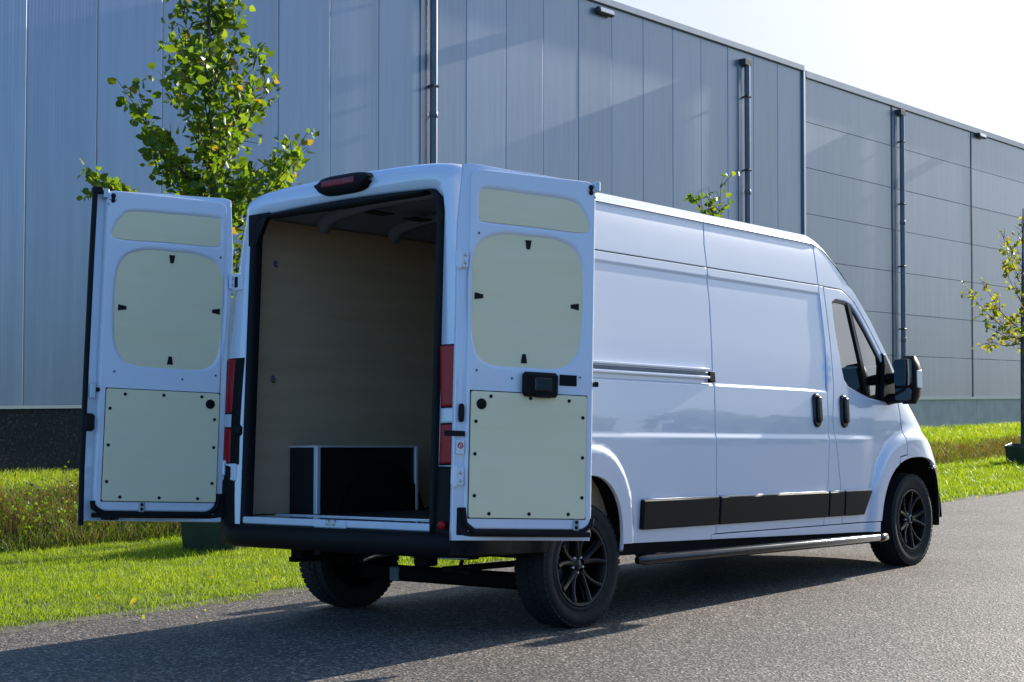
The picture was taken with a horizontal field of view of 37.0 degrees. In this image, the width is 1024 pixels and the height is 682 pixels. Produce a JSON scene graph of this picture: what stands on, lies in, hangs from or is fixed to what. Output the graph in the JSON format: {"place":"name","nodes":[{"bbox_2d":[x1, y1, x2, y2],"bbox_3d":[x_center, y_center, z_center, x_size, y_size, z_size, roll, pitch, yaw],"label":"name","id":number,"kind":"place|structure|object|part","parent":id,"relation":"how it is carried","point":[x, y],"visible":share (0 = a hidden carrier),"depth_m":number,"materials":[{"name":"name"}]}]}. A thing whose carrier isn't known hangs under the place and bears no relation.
{"place":"outdoors","nodes":[
{"label":"outdoors","id":0,"kind":"place"},
{"bbox_2d":[0,491,1023,681],"bbox_3d":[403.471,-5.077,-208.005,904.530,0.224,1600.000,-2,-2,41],"label":"road","id":1,"kind":"structure","parent":0,"point":[949,607],"depth_m":8.38,"materials":[{"name":"grey asphalt"}]},
{"bbox_2d":[77,163,941,627],"bbox_3d":[0.718,0.451,10.429,2.668,2.562,6.777,-4,-5,41],"label":"cargo van","id":2,"kind":"object","parent":1,"relation":"on","point":[565,393],"visible":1,"depth_m":9.07,"materials":[{"name":"white paint"}]},
{"bbox_3d":[-2.056,0.096,8.961,0.902,1.963,0.106,4,-6,-27],"label":"rear door","id":3,"kind":"part","parent":2,"relation":"part of","materials":[{"name":"white paint"}]},
{"bbox_3d":[0.055,0.062,7.944,0.882,1.938,0.134,4,-6,-25],"label":"rear door","id":4,"kind":"part","parent":2,"relation":"part of","materials":[{"name":"white paint"}]},
{"bbox_3d":[1.718,0.402,10.119,0.146,1.670,1.471,-4,-5,41],"label":"sliding door","id":5,"kind":"part","parent":2,"relation":"part of","materials":[{"name":"white paint"}]},
{"bbox_3d":[2.548,0.471,11.085,0.157,1.666,1.049,-4,-5,41],"label":"front door","id":6,"kind":"part","parent":2,"relation":"part of","materials":[{"name":"white paint"}]},
{"bbox_2d":[0,435,1023,630],"bbox_3d":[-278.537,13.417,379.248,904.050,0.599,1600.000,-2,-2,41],"label":"lawn","id":7,"kind":"structure","parent":0,"point":[105,602],"depth_m":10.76,"materials":[{"name":"plant"}]},
{"bbox_2d":[0,461,170,548],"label":"bank weeds","id":8,"kind":"object","parent":7,"relation":"on","point":[36,503],"visible":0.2,"depth_m":14.21,"materials":[{"name":"green plant"}]},
{"bbox_2d":[76,0,319,297],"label":"young tree","id":9,"kind":"object","parent":7,"relation":"on","point":[219,128],"visible":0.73,"depth_m":13.64,"materials":[{"name":"green plant"}]},
{"bbox_2d":[180,522,252,551],"bbox_3d":[-2.580,1.702,13.601,0.584,0.374,0.584,4,2,15],"label":"tree watering box","id":10,"kind":"object","parent":7,"relation":"on","point":[199,536],"visible":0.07,"depth_m":13.36,"materials":[{"name":"green plastic"}]},
{"bbox_2d":[0,0,805,477],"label":"warehouse","id":11,"kind":"structure","parent":7,"relation":"on","point":[628,102],"depth_m":22.89,"materials":[{"name":"grey metal cladding panels"}]},
{"bbox_2d":[595,6,614,17],"bbox_3d":[1.665,-5.893,27.386,0.135,0.130,0.480,-1,-2,39],"label":"wall floodlight","id":12,"kind":"object","parent":11,"relation":"attached to","point":[604,11],"depth_m":27.31,"materials":[{"name":"grey"}]},
{"bbox_2d":[0,485,1016,618],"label":"fallen leaves","id":13,"kind":"object","parent":7,"relation":"on","point":[133,600],"visible":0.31,"depth_m":9.74,"materials":[{"name":"green plant"}]},
{"bbox_2d":[0,432,1020,553],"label":"rough grass","id":14,"kind":"structure","parent":7,"relation":"on","point":[10,530],"depth_m":14.53,"materials":[{"name":"green plant"}]},
{"bbox_2d":[0,421,1020,505],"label":"bank grass","id":15,"kind":"structure","parent":7,"relation":"on","point":[954,432],"depth_m":32.69,"materials":[{"name":"green plant"}]},
{"bbox_2d":[0,489,1023,633],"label":"soil edge","id":16,"kind":"object","parent":7,"relation":"on","point":[29,627],"visible":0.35,"depth_m":9.62,"materials":[{"name":"brown soil"}]},
{"bbox_2d":[684,171,739,217],"bbox_3d":[2.745,-0.039,20.641,1.296,4.494,1.158,1,-2,-15],"label":"young tree","id":17,"kind":"object","parent":7,"relation":"on","point":[710,203],"visible":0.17,"depth_m":20.71,"materials":[{"name":"green plant"}]},
{"bbox_2d":[805,70,1023,428],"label":"warehouse","id":18,"kind":"structure","parent":7,"relation":"on","point":[912,212],"depth_m":37.84,"materials":[{"name":"painted sheet metal cladding"},{"name":"metal trim"}]},
{"bbox_2d":[976,132,986,138],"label":"wall floodlight","id":19,"kind":"object","parent":18,"relation":"attached to","point":[981,135],"depth_m":40.44,"materials":[{"name":"grey"}]},
{"bbox_2d":[960,208,1023,446],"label":"young tree","id":20,"kind":"object","parent":7,"relation":"on","point":[1008,267],"visible":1,"depth_m":28.42,"materials":[{"name":"green plant"}]},
{"bbox_2d":[1004,443,1023,464],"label":"tree watering box","id":21,"kind":"object","parent":7,"relation":"on","point":[1014,451],"visible":0.92,"depth_m":28.14,"materials":[{"name":"green plastic"}]},
{"bbox_2d":[614,0,1023,142],"label":"sky","id":22,"kind":"structure","parent":0,"point":[962,61],"materials":[{"name":"white"}]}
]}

